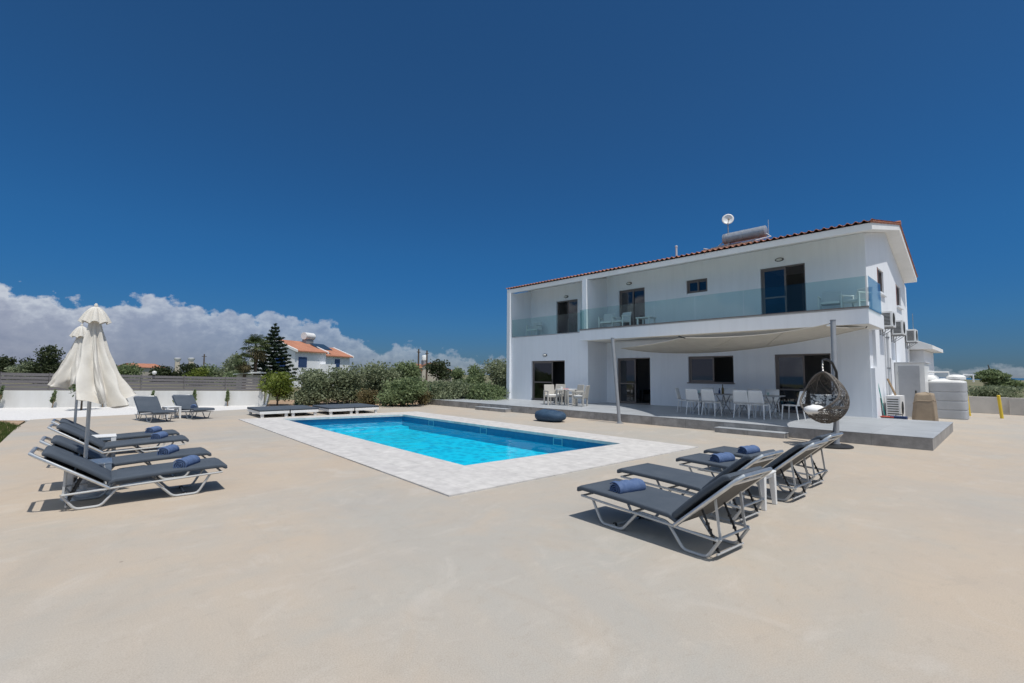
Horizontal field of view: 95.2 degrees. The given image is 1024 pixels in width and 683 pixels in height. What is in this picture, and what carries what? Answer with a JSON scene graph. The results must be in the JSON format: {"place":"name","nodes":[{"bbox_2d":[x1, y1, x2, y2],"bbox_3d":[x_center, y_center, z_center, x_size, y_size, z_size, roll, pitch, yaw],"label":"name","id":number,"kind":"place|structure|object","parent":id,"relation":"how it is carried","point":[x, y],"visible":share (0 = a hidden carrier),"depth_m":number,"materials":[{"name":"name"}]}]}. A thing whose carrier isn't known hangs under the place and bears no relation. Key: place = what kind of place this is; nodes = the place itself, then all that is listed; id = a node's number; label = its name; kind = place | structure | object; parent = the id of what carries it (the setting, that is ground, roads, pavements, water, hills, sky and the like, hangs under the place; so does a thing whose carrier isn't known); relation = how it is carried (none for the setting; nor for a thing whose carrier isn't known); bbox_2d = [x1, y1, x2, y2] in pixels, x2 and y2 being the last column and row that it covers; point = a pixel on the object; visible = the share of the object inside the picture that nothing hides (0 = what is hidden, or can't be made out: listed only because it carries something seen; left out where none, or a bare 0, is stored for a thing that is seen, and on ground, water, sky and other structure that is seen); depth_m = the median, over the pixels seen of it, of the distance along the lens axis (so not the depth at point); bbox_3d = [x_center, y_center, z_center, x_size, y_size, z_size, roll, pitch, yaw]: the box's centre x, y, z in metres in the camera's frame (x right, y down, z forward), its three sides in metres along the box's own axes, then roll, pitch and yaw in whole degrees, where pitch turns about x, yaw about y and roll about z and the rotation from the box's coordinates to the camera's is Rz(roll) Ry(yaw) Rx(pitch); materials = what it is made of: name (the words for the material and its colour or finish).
{"place":"outdoors","nodes":[
{"label":"outdoors","id":0,"kind":"place"},
{"bbox_2d":[0,421,19,441],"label":"lawn","id":1,"kind":"structure","parent":0,"point":[5,431],"depth_m":13.48,"materials":[{"name":"green plant"}]},
{"bbox_2d":[0,405,266,421],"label":"gravel bed","id":2,"kind":"object","parent":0,"point":[18,414],"visible":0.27,"depth_m":19.66,"materials":[{"name":"gravel"}]},
{"bbox_2d":[0,390,264,407],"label":"garden wall","id":3,"kind":"structure","parent":2,"relation":"on","point":[25,399],"depth_m":22.89,"materials":[{"name":"paint"}]},
{"bbox_2d":[0,372,265,390],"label":"slat fence","id":4,"kind":"object","parent":3,"relation":"on","point":[192,383],"visible":0.69,"depth_m":23.32,"materials":[{"name":"grey"}]},
{"bbox_2d":[118,363,163,375],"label":"house","id":5,"kind":"structure","parent":0,"point":[146,368],"depth_m":132.89,"materials":[{"name":"orange ceramic"}]},
{"bbox_2d":[246,340,353,386],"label":"neighbour house","id":6,"kind":"structure","parent":0,"point":[305,356],"depth_m":61.54,"materials":[{"name":"paint"}]},
{"bbox_2d":[301,332,331,349],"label":"solar water heater","id":7,"kind":"object","parent":6,"relation":"on","point":[307,338],"visible":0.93,"depth_m":64.44,"materials":[{"name":"white metal"}]},
{"bbox_2d":[417,362,451,381],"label":"house","id":8,"kind":"structure","parent":0,"point":[429,377],"depth_m":104.96,"materials":[{"name":"white concrete"}]},
{"bbox_2d":[324,425,549,464],"bbox_3d":[-2.835,3.219,14.128,4.621,0.280,11.503,4,-5,-41],"label":"pool basin","id":9,"kind":"object","parent":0,"point":[461,451],"visible":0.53,"depth_m":14.47,"materials":[{"name":"blue tile"}]},
{"bbox_2d":[311,422,577,452],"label":"pool wall","id":10,"kind":"structure","parent":0,"point":[530,445],"depth_m":15.73,"materials":[{"name":"teal"}]},
{"bbox_2d":[289,416,606,448],"bbox_3d":[-2.832,2.820,14.156,4.621,0.220,11.503,4,-5,-41],"label":"pool tile band","id":11,"kind":"object","parent":10,"relation":"attached to","point":[576,444],"visible":0.3,"depth_m":16.24,"materials":[{"name":"tile"}]},
{"bbox_2d":[0,404,1023,682],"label":"patio","id":12,"kind":"structure","parent":0,"point":[266,556],"depth_m":3.98,"materials":[{"name":"concrete"}]},
{"bbox_2d":[47,324,86,423],"bbox_3d":[-8.715,0.963,9.426,0.936,2.640,1.057,4,-5,-41],"label":"parasol","id":13,"kind":"object","parent":12,"relation":"on","point":[64,376],"visible":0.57,"depth_m":9.21,"materials":[{"name":"white fabric"}]},
{"bbox_2d":[65,458,111,494],"bbox_3d":[-5.820,1.875,6.441,0.460,0.440,0.460,4,-5,-41],"label":"side table","id":14,"kind":"object","parent":12,"relation":"on","point":[106,463],"visible":0.3,"depth_m":6.39,"materials":[{"name":"white plastic"}]},
{"bbox_2d":[60,303,136,500],"bbox_3d":[-5.518,0.776,6.307,0.705,2.620,0.865,4,-5,-41],"label":"parasol","id":15,"kind":"object","parent":12,"relation":"on","point":[100,379],"visible":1,"depth_m":6.29,"materials":[{"name":"white fabric"}]},
{"bbox_2d":[92,433,116,456],"bbox_3d":[-7.984,2.045,9.073,0.460,0.440,0.460,4,-5,-41],"label":"side table","id":16,"kind":"object","parent":12,"relation":"on","point":[111,437],"visible":0.38,"depth_m":9.03,"materials":[{"name":"white plastic"}]},
{"bbox_2d":[51,418,179,451],"bbox_3d":[-8.177,1.940,9.726,2.022,0.739,0.680,4,-5,-42],"label":"sun lounger","id":17,"kind":"object","parent":12,"relation":"on","point":[132,435],"visible":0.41,"depth_m":9.66,"materials":[{"name":"fabric"}]},
{"bbox_2d":[47,423,188,455],"bbox_3d":[-7.346,1.883,8.825,2.022,0.739,0.680,4,-5,-40],"label":"sun lounger","id":18,"kind":"object","parent":12,"relation":"on","point":[77,435],"visible":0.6,"depth_m":8.60,"materials":[{"name":"fabric"}]},
{"bbox_2d":[39,435,211,488],"bbox_3d":[-5.889,1.781,7.242,2.022,0.739,0.680,4,-5,-42],"label":"sun lounger","id":19,"kind":"object","parent":12,"relation":"on","point":[74,447],"visible":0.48,"depth_m":7.06,"materials":[{"name":"fabric"}]},
{"bbox_2d":[157,444,179,454],"bbox_3d":[-5.549,1.761,7.562,0.172,0.162,0.413,1,-4,-14],"label":"rolled towel","id":20,"kind":"object","parent":19,"relation":"on","point":[169,449],"visible":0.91,"depth_m":7.42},
{"bbox_2d":[28,445,227,509],"bbox_3d":[-5.038,1.719,6.271,2.022,0.739,0.680,4,-5,-41],"label":"sun lounger","id":21,"kind":"object","parent":12,"relation":"on","point":[67,462],"visible":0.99,"depth_m":6.00,"materials":[{"name":"fabric"}]},
{"bbox_2d":[173,455,200,467],"bbox_3d":[-4.559,1.695,6.570,0.172,0.162,0.413,1,-4,-8],"label":"rolled towel","id":22,"kind":"object","parent":21,"relation":"on","point":[187,461],"visible":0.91,"depth_m":6.45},
{"bbox_2d":[133,396,176,421],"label":"sun lounger","id":23,"kind":"object","parent":12,"relation":"on","point":[148,405],"visible":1,"depth_m":16.31,"materials":[{"name":"fabric"}]},
{"bbox_2d":[172,394,214,418],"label":"sun lounger","id":24,"kind":"object","parent":12,"relation":"on","point":[185,401],"visible":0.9,"depth_m":17.46,"materials":[{"name":"fabric"}]},
{"bbox_2d":[247,405,318,417],"bbox_3d":[-9.179,2.783,18.740,2.155,0.305,1.977,4,-5,-41],"label":"daybed","id":25,"kind":"object","parent":12,"relation":"on","point":[285,410],"visible":1,"depth_m":18.14,"materials":[{"name":"white plastic"}]},
{"bbox_2d":[312,403,378,414],"bbox_3d":[-7.171,2.897,20.162,2.155,0.305,1.977,4,-5,-41],"label":"daybed","id":26,"kind":"object","parent":12,"relation":"on","point":[350,408],"visible":0.94,"depth_m":19.54,"materials":[{"name":"white plastic"}]},
{"bbox_2d":[238,411,697,496],"bbox_3d":[-2.742,2.663,13.782,6.918,0.102,13.643,4,-5,-41],"label":"pool coping","id":27,"kind":"object","parent":12,"relation":"on","point":[446,478],"visible":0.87,"depth_m":9.57,"materials":[{"name":"stone"}]},
{"bbox_2d":[535,409,565,421],"bbox_3d":[1.386,2.665,16.934,0.800,0.431,1.240,4,-6,-43],"label":"bean bag","id":28,"kind":"object","parent":12,"relation":"on","point":[547,415],"visible":1,"depth_m":16.58,"materials":[{"name":"blue fabric"}]},
{"bbox_2d":[611,338,622,423],"bbox_3d":[3.711,1.363,16.577,0.275,3.029,0.512,3,-5,-32],"label":"sail post","id":29,"kind":"object","parent":12,"relation":"on","point":[619,421],"visible":1,"depth_m":16.55,"materials":[{"name":"metal"}]},
{"bbox_2d":[577,466,772,557],"bbox_3d":[1.633,1.633,4.980,0.680,0.823,1.958,4,-5,-38],"label":"sun lounger","id":30,"kind":"object","parent":12,"relation":"on","point":[707,500],"visible":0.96,"depth_m":4.58,"materials":[{"name":"fabric"}]},
{"bbox_2d":[610,478,645,493],"bbox_3d":[1.315,1.647,5.305,0.413,0.162,0.172,3,-5,-30],"label":"rolled towel","id":31,"kind":"object","parent":30,"relation":"on","point":[627,486],"visible":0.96,"depth_m":5.24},
{"bbox_2d":[428,396,952,450],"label":"terrace","id":32,"kind":"structure","parent":12,"relation":"on","point":[915,434],"depth_m":14.92,"materials":[{"name":"concrete"}]},
{"bbox_2d":[543,385,560,404],"bbox_3d":[1.844,2.482,21.905,0.650,0.920,0.676,2,-4,-18],"label":"wicker armchair","id":33,"kind":"object","parent":32,"relation":"on","point":[548,391],"visible":0.89,"depth_m":21.99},
{"bbox_2d":[572,385,589,406],"bbox_3d":[3.076,2.414,20.815,0.676,0.920,0.650,-2,-4,27],"label":"wicker armchair","id":34,"kind":"object","parent":32,"relation":"on","point":[584,395],"visible":1,"depth_m":20.65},
{"bbox_2d":[685,389,705,414],"bbox_3d":[6.566,2.155,16.774,0.605,0.925,0.506,4,-5,-42],"label":"dining chair","id":35,"kind":"object","parent":32,"relation":"on","point":[692,395],"visible":0.91,"depth_m":16.69,"materials":[{"name":"white plastic"}]},
{"bbox_2d":[701,389,721,415],"bbox_3d":[6.960,2.128,16.359,0.605,0.925,0.506,4,-5,-40],"label":"dining chair","id":36,"kind":"object","parent":32,"relation":"on","point":[707,396],"visible":1,"depth_m":16.27,"materials":[{"name":"white plastic"}]},
{"bbox_2d":[717,388,736,413],"bbox_3d":[8.041,2.217,17.511,0.605,0.925,0.506,4,-5,-42],"label":"dining chair","id":37,"kind":"object","parent":32,"relation":"on","point":[728,390],"visible":0.62,"depth_m":17.62,"materials":[{"name":"white plastic"}]},
{"bbox_2d":[733,390,754,418],"bbox_3d":[7.696,2.079,15.581,0.605,0.925,0.506,4,-6,-45],"label":"dining chair","id":38,"kind":"object","parent":32,"relation":"on","point":[740,397],"visible":0.92,"depth_m":15.47,"materials":[{"name":"white plastic"}]},
{"bbox_2d":[731,394,784,418],"bbox_3d":[8.380,2.206,15.977,0.840,0.748,1.505,4,-6,-43],"label":"dining table","id":39,"kind":"object","parent":32,"relation":"on","point":[773,396],"visible":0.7,"depth_m":15.73,"materials":[{"name":"grey paint"}]},
{"bbox_2d":[748,390,770,419],"bbox_3d":[8.034,2.056,15.224,0.605,0.925,0.506,4,-5,-39],"label":"dining chair","id":40,"kind":"object","parent":32,"relation":"on","point":[755,398],"visible":1,"depth_m":15.14,"materials":[{"name":"white plastic"}]},
{"bbox_2d":[760,389,779,416],"bbox_3d":[9.062,2.148,16.433,0.605,0.925,0.506,4,-6,-43],"label":"dining chair","id":41,"kind":"object","parent":32,"relation":"on","point":[771,392],"visible":0.77,"depth_m":16.54,"materials":[{"name":"white plastic"}]},
{"bbox_2d":[781,391,806,420],"bbox_3d":[9.091,2.053,15.077,0.506,0.925,0.605,3,-5,-35],"label":"dining chair","id":42,"kind":"object","parent":32,"relation":"on","point":[798,404],"visible":0.8,"depth_m":15.00,"materials":[{"name":"white plastic"}]},
{"bbox_2d":[617,449,783,521],"bbox_3d":[2.344,1.711,6.025,0.680,0.823,1.958,4,-5,-39],"label":"sun lounger","id":43,"kind":"object","parent":12,"relation":"on","point":[688,480],"visible":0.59,"depth_m":5.81,"materials":[{"name":"fabric"}]},
{"bbox_2d":[506,218,917,417],"bbox_3d":[9.481,-0.559,24.715,11.625,8.074,17.310,4,-6,-43],"label":"villa","id":44,"kind":"object","parent":12,"relation":"on","point":[749,288],"visible":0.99,"depth_m":20.26,"materials":[{"name":"white paint"}]},
{"bbox_2d":[532,360,564,401],"bbox_3d":[1.980,2.092,24.941,0.095,2.136,2.390,4,-6,-43],"label":"sliding door","id":45,"kind":"structure","parent":44,"relation":"in","point":[542,370],"depth_m":25.33,"materials":[{"name":"glass"}]},
{"bbox_2d":[558,299,577,332],"bbox_3d":[3.159,-1.318,26.247,0.095,1.993,1.530,4,-6,-43],"label":"sliding door","id":46,"kind":"structure","parent":44,"relation":"in","point":[572,304],"depth_m":26.02,"materials":[{"name":"glass"}]},
{"bbox_2d":[611,312,631,326],"bbox_3d":[5.258,-1.006,22.331,0.706,0.840,0.716,3,-5,-32],"label":"balcony armchair","id":47,"kind":"object","parent":44,"relation":"on","point":[626,317],"visible":0.81,"depth_m":22.33,"materials":[{"name":"white plastic"}]},
{"bbox_2d":[620,287,644,325],"bbox_3d":[6.009,-1.559,23.244,0.095,2.093,1.470,4,-6,-43],"label":"sliding door","id":48,"kind":"structure","parent":44,"relation":"in","point":[632,300],"depth_m":23.22,"materials":[{"name":"glass"}]},
{"bbox_2d":[618,358,650,404],"bbox_3d":[6.023,1.926,22.956,0.095,2.246,1.840,4,-6,-43],"label":"sliding door","id":49,"kind":"structure","parent":44,"relation":"in","point":[626,366],"depth_m":23.24,"materials":[{"name":"glass"}]},
{"bbox_2d":[687,278,706,293],"bbox_3d":[8.301,-2.463,20.884,0.090,0.608,0.960,4,-6,-43],"label":"window","id":50,"kind":"structure","parent":44,"relation":"in","point":[700,285],"depth_m":20.88,"materials":[{"name":"glass"}]},
{"bbox_2d":[689,356,733,382],"bbox_3d":[8.629,1.209,20.251,0.090,1.158,1.970,4,-6,-43],"label":"window","id":51,"kind":"structure","parent":44,"relation":"in","point":[701,368],"depth_m":20.50,"materials":[{"name":"glass"}]},
{"bbox_2d":[702,220,770,250],"bbox_3d":[9.540,-4.503,20.047,2.259,1.430,2.395,4,-6,-43],"label":"solar water heater","id":52,"kind":"object","parent":44,"relation":"on","point":[754,234],"visible":0.94,"depth_m":20.24,"materials":[{"name":"silver metal"}]},
{"bbox_2d":[761,263,805,313],"bbox_3d":[10.650,-1.891,18.344,0.095,2.133,1.580,4,-6,-43],"label":"sliding door","id":53,"kind":"structure","parent":44,"relation":"in","point":[773,280],"depth_m":18.56,"materials":[{"name":"glass"}]},
{"bbox_2d":[775,353,831,413],"bbox_3d":[11.014,1.590,17.687,0.095,2.246,1.870,4,-6,-43],"label":"sliding door","id":54,"kind":"structure","parent":44,"relation":"in","point":[790,368],"depth_m":17.99,"materials":[{"name":"glass"}]},
{"bbox_2d":[817,291,843,309],"bbox_3d":[11.197,-1.380,16.425,0.716,0.840,0.706,-3,-5,41],"label":"balcony armchair","id":55,"kind":"object","parent":44,"relation":"on","point":[831,298],"visible":0.75,"depth_m":16.54,"materials":[{"name":"white plastic"}]},
{"bbox_2d":[839,286,872,307],"bbox_3d":[11.683,-1.419,15.826,0.706,0.840,0.716,1,-4,-12],"label":"balcony armchair","id":56,"kind":"object","parent":44,"relation":"on","point":[860,296],"visible":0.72,"depth_m":15.70,"materials":[{"name":"white plastic"}]},
{"bbox_2d":[880,311,895,394],"bbox_3d":[14.230,0.902,17.617,0.934,4.030,0.410,4,-6,-43],"label":"air conditioner","id":57,"kind":"object","parent":44,"relation":"attached to","point":[889,320],"visible":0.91,"depth_m":17.46,"materials":[{"name":"white plastic"}]},
{"bbox_2d":[885,333,891,394],"bbox_3d":[14.672,1.353,18.201,0.120,3.380,0.128,4,-6,-43],"label":"drain pipe","id":58,"kind":"object","parent":44,"relation":"attached to","point":[887,337],"visible":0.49,"depth_m":18.21,"materials":[{"name":"grey plastic"}]},
{"bbox_2d":[891,320,905,361],"bbox_3d":[16.046,1.100,19.325,0.934,3.900,0.410,4,-6,-43],"label":"air conditioner","id":59,"kind":"object","parent":44,"relation":"attached to","point":[900,330],"visible":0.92,"depth_m":19.14,"materials":[{"name":"white metal"}]},
{"bbox_2d":[905,329,917,361],"bbox_3d":[18.807,1.352,21.924,0.934,3.800,0.410,4,-6,-43],"label":"air conditioner","id":60,"kind":"object","parent":44,"relation":"attached to","point":[911,335],"visible":1,"depth_m":21.75,"materials":[{"name":"white metal"}]},
{"bbox_2d":[714,426,788,438],"bbox_3d":[6.836,2.604,13.438,0.360,0.146,1.900,4,-6,-43],"label":"terrace step","id":61,"kind":"object","parent":12,"relation":"on","point":[755,432],"visible":1,"depth_m":13.24,"materials":[{"name":"concrete"}]},
{"bbox_2d":[676,439,827,500],"bbox_3d":[3.494,1.784,6.950,0.680,0.823,1.958,4,-5,-40],"label":"sun lounger","id":62,"kind":"object","parent":12,"relation":"on","point":[789,459],"visible":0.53,"depth_m":6.48,"materials":[{"name":"fabric"}]},
{"bbox_2d":[710,452,734,462],"bbox_3d":[3.241,1.794,7.199,0.413,0.162,0.172,3,-5,-31],"label":"rolled towel","id":63,"kind":"object","parent":62,"relation":"on","point":[723,457],"visible":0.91,"depth_m":7.13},
{"bbox_2d":[728,470,776,510],"bbox_3d":[3.170,1.919,6.176,0.460,0.440,0.460,4,-6,-44],"label":"side table","id":64,"kind":"object","parent":12,"relation":"on","point":[771,476],"visible":0.43,"depth_m":6.13,"materials":[{"name":"white plastic"}]},
{"bbox_2d":[703,432,842,486],"bbox_3d":[4.271,1.847,7.761,0.680,0.823,1.958,4,-5,-40],"label":"sun lounger","id":65,"kind":"object","parent":12,"relation":"on","point":[734,450],"visible":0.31,"depth_m":7.38,"materials":[{"name":"fabric"}]},
{"bbox_2d":[738,445,759,453],"bbox_3d":[4.044,1.855,7.980,0.413,0.162,0.172,3,-5,-31],"label":"rolled towel","id":66,"kind":"object","parent":65,"relation":"on","point":[749,449],"visible":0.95,"depth_m":7.91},
{"bbox_2d":[799,358,853,448],"bbox_3d":[7.644,1.472,11.414,1.176,2.128,1.050,4,-6,-43],"label":"egg chair","id":67,"kind":"object","parent":12,"relation":"on","point":[831,408],"visible":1,"depth_m":11.24,"materials":[{"name":"wicker"}]},
{"bbox_2d":[830,319,840,443],"bbox_3d":[8.110,0.992,11.694,0.751,3.152,0.292,4,-6,-43],"label":"sail post","id":68,"kind":"object","parent":12,"relation":"on","point":[834,355],"visible":0.56,"depth_m":11.81,"materials":[{"name":"metal"}]},
{"bbox_2d":[619,323,867,353],"bbox_3d":[7.005,0.000,17.604,5.810,0.752,9.864,4,-6,-43],"label":"shade sail","id":69,"kind":"object","parent":68,"relation":"attached to","point":[685,345],"visible":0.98,"depth_m":15.77,"materials":[{"name":"beige fabric"}]},
{"bbox_2d":[886,395,904,415],"bbox_3d":[14.256,2.505,17.376,1.012,1.000,0.432,4,-6,-43],"label":"air conditioner","id":70,"kind":"object","parent":12,"relation":"on","point":[895,404],"visible":0.91,"depth_m":17.07,"materials":[{"name":"white plastic"}]},
{"bbox_2d":[894,362,930,418],"bbox_3d":[16.857,2.029,19.627,1.700,2.300,0.996,4,-6,-43],"label":"utility cabinet","id":71,"kind":"object","parent":12,"relation":"on","point":[911,380],"visible":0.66,"depth_m":19.11,"materials":[{"name":"white plastic"}]},
{"bbox_2d":[912,392,938,420],"bbox_3d":[14.559,2.362,16.517,0.846,1.169,0.695,4,-6,-43],"label":"covered barbecue","id":72,"kind":"object","parent":12,"relation":"on","point":[924,405],"visible":0.87,"depth_m":16.26,"materials":[{"name":"beige fabric"}]},
{"bbox_2d":[909,341,942,374],"bbox_3d":[20.210,1.770,25.579,5.200,3.700,4.700,4,-6,-43],"label":"annex","id":73,"kind":"object","parent":12,"relation":"on","point":[919,351],"visible":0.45,"depth_m":22.99,"materials":[{"name":"white paint"}]},
{"bbox_2d":[928,371,974,419],"bbox_3d":[18.116,2.212,19.447,1.204,1.928,1.630,4,-6,-43],"label":"water tank","id":74,"kind":"object","parent":12,"relation":"on","point":[950,392],"visible":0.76,"depth_m":18.97,"materials":[{"name":"grey plastic"}]},
{"bbox_2d":[968,396,1023,415],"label":"boundary wall","id":75,"kind":"structure","parent":12,"relation":"on","point":[1012,406],"depth_m":21.84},
{"bbox_2d":[0,372,1023,442],"bbox_3d":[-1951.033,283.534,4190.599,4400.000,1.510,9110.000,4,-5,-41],"label":"terrain","id":76,"kind":"structure","parent":0,"point":[971,383],"depth_m":66.06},
{"bbox_2d":[0,354,16,379],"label":"tree","id":77,"kind":"object","parent":76,"relation":"on","point":[5,361],"visible":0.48,"depth_m":74.89,"materials":[{"name":"green plant"}]},
{"bbox_2d":[1,362,34,379],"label":"tree","id":78,"kind":"object","parent":76,"relation":"on","point":[17,368],"visible":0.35,"depth_m":68.96,"materials":[{"name":"green plant"}]},
{"bbox_2d":[23,344,65,383],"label":"tree","id":79,"kind":"object","parent":76,"relation":"on","point":[50,363],"visible":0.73,"depth_m":61.50,"materials":[{"name":"green plant"}]},
{"bbox_2d":[116,362,144,378],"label":"tree","id":80,"kind":"object","parent":76,"relation":"on","point":[125,369],"visible":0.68,"depth_m":79.58,"materials":[{"name":"green plant"}]},
{"bbox_2d":[148,364,176,381],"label":"tree","id":81,"kind":"object","parent":76,"relation":"on","point":[164,371],"visible":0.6,"depth_m":74.42,"materials":[{"name":"green plant"}]},
{"bbox_2d":[173,363,201,378],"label":"tree","id":82,"kind":"object","parent":76,"relation":"on","point":[185,368],"visible":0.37,"depth_m":77.53,"materials":[{"name":"green plant"}]},
{"bbox_2d":[182,367,209,379],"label":"tree","id":83,"kind":"object","parent":76,"relation":"on","point":[200,372],"visible":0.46,"depth_m":59.84,"materials":[{"name":"green plant"}]},
{"bbox_2d":[200,363,221,382],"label":"tree","id":84,"kind":"object","parent":76,"relation":"on","point":[211,370],"visible":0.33,"depth_m":65.27,"materials":[{"name":"green plant"}]},
{"bbox_2d":[213,351,241,385],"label":"tree","id":85,"kind":"object","parent":76,"relation":"on","point":[228,364],"visible":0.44,"depth_m":57.20,"materials":[{"name":"green plant"}]},
{"bbox_2d":[234,352,255,385],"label":"palm tree","id":86,"kind":"object","parent":76,"relation":"on","point":[244,367],"visible":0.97,"depth_m":45.73,"materials":[{"name":"plant"}]},
{"bbox_2d":[238,334,270,374],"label":"palm tree","id":87,"kind":"object","parent":76,"relation":"on","point":[256,354],"visible":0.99,"depth_m":46.89,"materials":[{"name":"plant"}]},
{"bbox_2d":[249,323,300,383],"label":"norfolk pine","id":88,"kind":"object","parent":76,"relation":"on","point":[274,355],"visible":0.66,"depth_m":49.79,"materials":[{"name":"green plant"}]},
{"bbox_2d":[267,397,427,405],"bbox_3d":[-7.444,3.763,29.525,16.020,0.050,9.500,4,-5,-41],"label":"soil bed","id":89,"kind":"object","parent":76,"relation":"on","point":[280,403],"visible":0.17,"depth_m":26.46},
{"bbox_2d":[256,370,296,405],"bbox_3d":[-12.310,2.410,24.540,1.940,1.933,2.144,2,-4,-16],"label":"shrub","id":90,"kind":"object","parent":89,"relation":"on","point":[279,384],"visible":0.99,"depth_m":24.29,"materials":[{"name":"green plant"}]},
{"bbox_2d":[291,368,334,405],"bbox_3d":[-10.812,2.454,25.432,2.384,2.093,2.595,4,-5,-41],"label":"shrub","id":91,"kind":"object","parent":89,"relation":"on","point":[315,384],"visible":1,"depth_m":24.91,"materials":[{"name":"green plant"}]},
{"bbox_2d":[321,362,374,403],"bbox_3d":[-9.336,2.380,26.635,3.331,2.420,2.976,0,-4,1],"label":"shrub","id":92,"kind":"object","parent":89,"relation":"on","point":[346,384],"visible":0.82,"depth_m":25.86,"materials":[{"name":"green plant"}]},
{"bbox_2d":[354,388,379,404],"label":"shrub","id":93,"kind":"object","parent":89,"relation":"on","point":[367,396],"visible":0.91,"depth_m":24.82,"materials":[{"name":"green plant"}]},
{"bbox_2d":[361,359,405,398],"bbox_3d":[-7.384,2.351,27.443,3.597,2.536,3.556,1,-4,-2],"label":"shrub","id":94,"kind":"object","parent":89,"relation":"on","point":[379,373],"visible":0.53,"depth_m":26.57,"materials":[{"name":"green plant"}]},
{"bbox_2d":[390,360,423,378],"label":"shrub","id":95,"kind":"object","parent":89,"relation":"on","point":[411,369],"visible":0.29,"depth_m":27.67,"materials":[{"name":"green plant"}]},
{"bbox_2d":[458,373,485,384],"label":"shrub","id":96,"kind":"object","parent":89,"relation":"on","point":[473,379],"visible":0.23,"depth_m":30.75,"materials":[{"name":"green plant"}]},
{"bbox_2d":[476,357,506,395],"bbox_3d":[-0.528,2.485,31.156,3.774,2.988,3.290,4,-5,-41],"label":"shrub","id":97,"kind":"object","parent":89,"relation":"on","point":[497,371],"visible":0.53,"depth_m":30.59,"materials":[{"name":"green plant"}]},
{"bbox_2d":[374,375,431,405],"bbox_3d":[-5.736,2.590,24.300,3.054,1.683,2.768,-1,-4,24],"label":"shrub","id":98,"kind":"object","parent":76,"relation":"on","point":[403,391],"visible":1,"depth_m":23.89,"materials":[{"name":"green plant"}]},
{"bbox_2d":[425,359,452,381],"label":"tree","id":99,"kind":"object","parent":76,"relation":"on","point":[436,366],"visible":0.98,"depth_m":79.17,"materials":[{"name":"green plant"}]},
{"bbox_2d":[422,378,472,401],"bbox_3d":[-3.654,2.871,26.858,3.582,1.594,3.686,4,-5,-41],"label":"shrub","id":100,"kind":"object","parent":76,"relation":"on","point":[438,389],"visible":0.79,"depth_m":25.97,"materials":[{"name":"green plant"}]},
{"bbox_2d":[465,380,509,400],"bbox_3d":[-1.322,2.886,26.354,2.864,1.485,3.376,4,-5,-41],"label":"shrub","id":101,"kind":"object","parent":76,"relation":"on","point":[483,391],"visible":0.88,"depth_m":25.80,"materials":[{"name":"green plant"}]},
{"bbox_2d":[967,384,1023,397],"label":"shrub","id":102,"kind":"object","parent":76,"relation":"on","point":[994,391],"visible":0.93,"depth_m":35.14,"materials":[{"name":"green plant"}]},
{"bbox_2d":[968,365,1023,387],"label":"tree","id":103,"kind":"object","parent":76,"relation":"on","point":[991,377],"visible":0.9,"depth_m":39.50,"materials":[{"name":"green plant"}]},
{"bbox_2d":[0,0,1023,377],"label":"sky","id":104,"kind":"structure","parent":0,"point":[373,179],"materials":[{"name":"blue"}]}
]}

